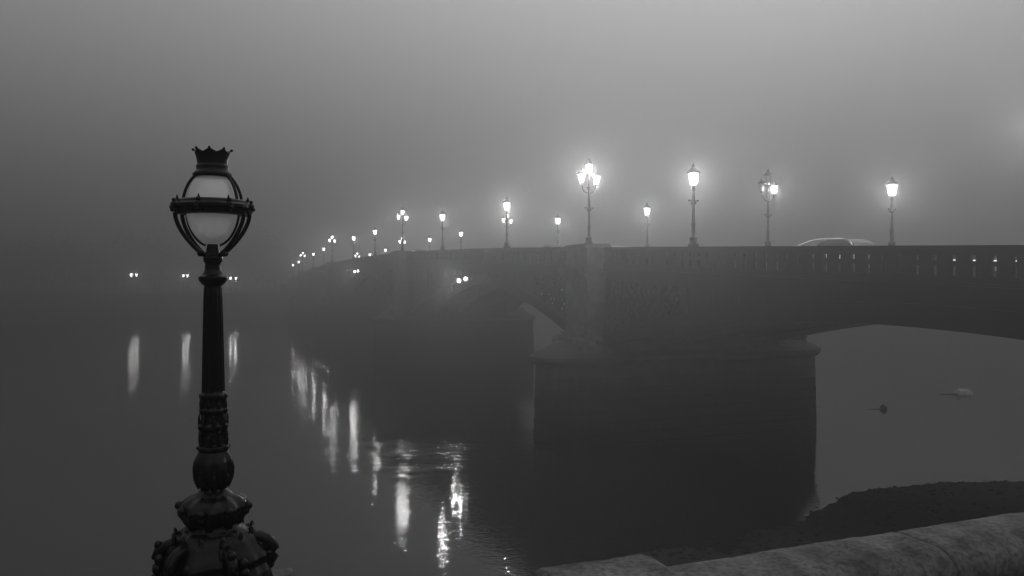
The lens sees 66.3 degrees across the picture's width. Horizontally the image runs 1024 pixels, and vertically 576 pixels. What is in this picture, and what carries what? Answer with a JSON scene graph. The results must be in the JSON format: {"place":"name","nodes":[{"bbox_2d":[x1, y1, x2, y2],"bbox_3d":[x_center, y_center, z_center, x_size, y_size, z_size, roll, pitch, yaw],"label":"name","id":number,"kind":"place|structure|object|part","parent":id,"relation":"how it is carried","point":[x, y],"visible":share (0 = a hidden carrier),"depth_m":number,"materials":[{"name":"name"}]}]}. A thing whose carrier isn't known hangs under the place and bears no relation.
{"place":"outdoors","nodes":[
{"label":"outdoors","id":0,"kind":"place"},
{"bbox_2d":[0,282,562,293],"bbox_3d":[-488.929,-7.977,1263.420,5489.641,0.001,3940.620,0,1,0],"label":"ground","id":1,"kind":"structure","parent":0,"point":[80,288],"depth_m":367.34,"materials":[{"name":"grey"}]},
{"bbox_2d":[0,229,301,291],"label":"distant trees","id":2,"kind":"object","parent":1,"relation":"on","point":[32,266],"visible":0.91,"depth_m":280.82,"materials":[{"name":"grey plant"}]},
{"bbox_2d":[0,292,565,317],"bbox_3d":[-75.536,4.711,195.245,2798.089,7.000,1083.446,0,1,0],"label":"embankment wall","id":3,"kind":"structure","parent":1,"relation":"on","point":[84,305],"depth_m":188.61,"materials":[{"name":"stone"}]},
{"bbox_2d":[280,243,1023,448],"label":"arch bridge","id":4,"kind":"structure","parent":1,"relation":"on","point":[656,344],"depth_m":40.59,"materials":[{"name":"stone"}]},
{"bbox_2d":[300,251,305,271],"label":"street lamp","id":5,"kind":"object","parent":4,"relation":"on","point":[302,259],"visible":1,"depth_m":168.44,"materials":[{"name":"black metal"}]},
{"bbox_2d":[328,235,335,261],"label":"street lamp","id":6,"kind":"object","parent":4,"relation":"on","point":[332,248],"visible":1,"depth_m":128.33,"materials":[{"name":"black metal"}]},
{"bbox_2d":[352,234,355,258],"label":"street lamp","id":7,"kind":"object","parent":4,"relation":"on","point":[353,235],"visible":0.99,"depth_m":110.89,"materials":[{"name":"black metal"}]},
{"bbox_2d":[373,227,376,255],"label":"street lamp","id":8,"kind":"object","parent":4,"relation":"on","point":[374,229],"visible":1,"depth_m":96.65,"materials":[{"name":"black metal"}]},
{"bbox_2d":[396,207,407,250],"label":"street lamp","id":9,"kind":"object","parent":4,"relation":"on","point":[398,218],"visible":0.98,"depth_m":81.70,"materials":[{"name":"black metal"}]},
{"bbox_2d":[439,210,445,249],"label":"street lamp","id":10,"kind":"object","parent":4,"relation":"on","point":[442,213],"visible":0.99,"depth_m":68.71,"materials":[{"name":"black metal"}]},
{"bbox_2d":[457,278,465,282],"bbox_3d":[-4.024,-0.589,62.099,0.710,0.360,0.395,0,1,-21],"label":"navigation light","id":11,"kind":"object","parent":4,"relation":"attached to","point":[460,280],"visible":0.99,"depth_m":62.03,"materials":[{"name":"glass"}]},
{"bbox_2d":[464,276,471,280],"bbox_3d":[-3.411,-0.725,60.512,0.710,0.360,0.395,0,1,-21],"label":"navigation light","id":12,"kind":"object","parent":4,"relation":"attached to","point":[467,278],"visible":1,"depth_m":60.45,"materials":[{"name":"glass"}]},
{"bbox_2d":[503,197,510,247],"bbox_3d":[-0.361,-4.540,53.996,0.588,3.550,0.588,0,1,-21],"label":"street lamp","id":13,"kind":"object","parent":4,"relation":"on","point":[506,201],"visible":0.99,"depth_m":53.92,"materials":[{"name":"black metal"}]},
{"bbox_2d":[502,212,512,227],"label":"street lamp","id":14,"kind":"object","parent":4,"relation":"on","point":[510,218],"visible":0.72,"depth_m":85.89,"materials":[{"name":"white glass"}]},
{"bbox_2d":[544,244,564,246],"bbox_3d":[3.665,-2.809,65.081,1.760,1.600,4.360,0,1,-21],"label":"car","id":15,"kind":"object","parent":4,"relation":"on","point":[552,245],"visible":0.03,"depth_m":64.45,"materials":[{"name":"paint"}]},
{"bbox_2d":[555,214,560,244],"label":"street lamp","id":16,"kind":"object","parent":4,"relation":"on","point":[557,217],"visible":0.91,"depth_m":72.77,"materials":[{"name":"black metal"}]},
{"bbox_2d":[577,158,600,243],"bbox_3d":[4.087,-4.622,41.669,1.318,4.640,0.511,0,1,-14],"label":"street lamp","id":17,"kind":"object","parent":4,"relation":"on","point":[595,174],"visible":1,"depth_m":41.61,"materials":[{"name":"black metal"}]},
{"bbox_2d":[643,203,650,246],"bbox_3d":[9.991,-4.577,58.002,0.588,3.550,0.588,0,1,-21],"label":"street lamp","id":18,"kind":"object","parent":4,"relation":"on","point":[646,206],"visible":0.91,"depth_m":57.94,"materials":[{"name":"black metal"}]},
{"bbox_2d":[686,163,700,246],"bbox_3d":[7.687,-3.530,33.207,0.588,3.550,0.588,0,1,-21],"label":"street lamp","id":19,"kind":"object","parent":4,"relation":"on","point":[693,169],"visible":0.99,"depth_m":33.14,"materials":[{"name":"black metal"}]},
{"bbox_2d":[757,169,778,245],"bbox_3d":[14.998,-4.660,45.892,1.318,4.640,0.511,0,1,-14],"label":"street lamp","id":20,"kind":"object","parent":4,"relation":"on","point":[773,184],"visible":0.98,"depth_m":45.83,"materials":[{"name":"black metal"}]},
{"bbox_2d":[611,238,1016,261],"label":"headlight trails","id":21,"kind":"object","parent":4,"relation":"on","point":[808,241],"visible":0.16,"depth_m":36.13,"materials":[{"name":"white"}]},
{"bbox_2d":[813,239,876,271],"bbox_3d":[15.599,-1.472,36.470,1.760,1.600,4.360,0,1,-21],"label":"car","id":22,"kind":"object","parent":4,"relation":"on","point":[846,242],"visible":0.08,"depth_m":35.80,"materials":[{"name":"paint"}]},
{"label":"windows","id":23,"kind":"part","parent":22,"relation":"part of","materials":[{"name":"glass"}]},
{"bbox_2d":[885,176,898,245],"bbox_3d":[18.039,-3.567,37.213,0.588,3.550,0.588,0,1,-21],"label":"street lamp","id":24,"kind":"object","parent":4,"relation":"on","point":[891,182],"visible":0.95,"depth_m":37.15,"materials":[{"name":"black metal"}]},
{"bbox_2d":[0,310,1023,575],"bbox_3d":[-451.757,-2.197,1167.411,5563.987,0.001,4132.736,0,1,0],"label":"river water","id":25,"kind":"structure","parent":0,"point":[348,456],"depth_m":38.80,"materials":[{"name":"black liquid"}]},
{"bbox_2d":[272,567,294,575],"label":"lamp plinth","id":26,"kind":"structure","parent":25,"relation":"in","point":[284,572],"depth_m":4.38,"materials":[{"name":"stone"}]},
{"bbox_2d":[151,146,278,575],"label":"ornate lamp post","id":27,"kind":"object","parent":26,"relation":"on","point":[216,536],"visible":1,"depth_m":3.84,"materials":[{"name":"black metal"}]},
{"bbox_2d":[532,554,680,575],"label":"pier block","id":28,"kind":"structure","parent":25,"relation":"in","point":[637,565],"depth_m":4.00,"materials":[{"name":"stone"}]},
{"bbox_2d":[633,481,1023,566],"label":"river foreshore","id":29,"kind":"structure","parent":25,"relation":"in","point":[960,503],"depth_m":26.85,"materials":[{"name":"grey gravel"}]},
{"bbox_2d":[625,480,1023,565],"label":"pebbles","id":30,"kind":"object","parent":29,"relation":"on","point":[692,555],"visible":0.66,"depth_m":27.00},
{"bbox_2d":[877,404,886,409],"bbox_3d":[24.209,7.915,51.875,1.221,0.520,0.429,0,1,0],"label":"mooring buoy","id":31,"kind":"object","parent":25,"relation":"on","point":[883,407],"visible":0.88,"depth_m":51.73,"materials":[{"name":"rubber"}]},
{"bbox_2d":[954,388,972,394],"bbox_3d":[33.150,7.790,58.674,2.300,0.546,0.700,0,1,0],"label":"mooring raft","id":32,"kind":"object","parent":25,"relation":"on","point":[963,392],"visible":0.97,"depth_m":58.39,"materials":[{"name":"rubber"}]},
{"bbox_2d":[0,0,1023,281],"label":"sky","id":33,"kind":"structure","parent":0,"point":[336,117],"materials":[{"name":"grey"}]},
{"label":"pavement","id":34,"kind":"structure","parent":0,"visible":0},
{"bbox_2d":[668,512,1023,575],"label":"granite parapet","id":35,"kind":"structure","parent":34,"relation":"on","point":[990,546],"depth_m":4.66,"materials":[{"name":"grey stone"}]}
]}

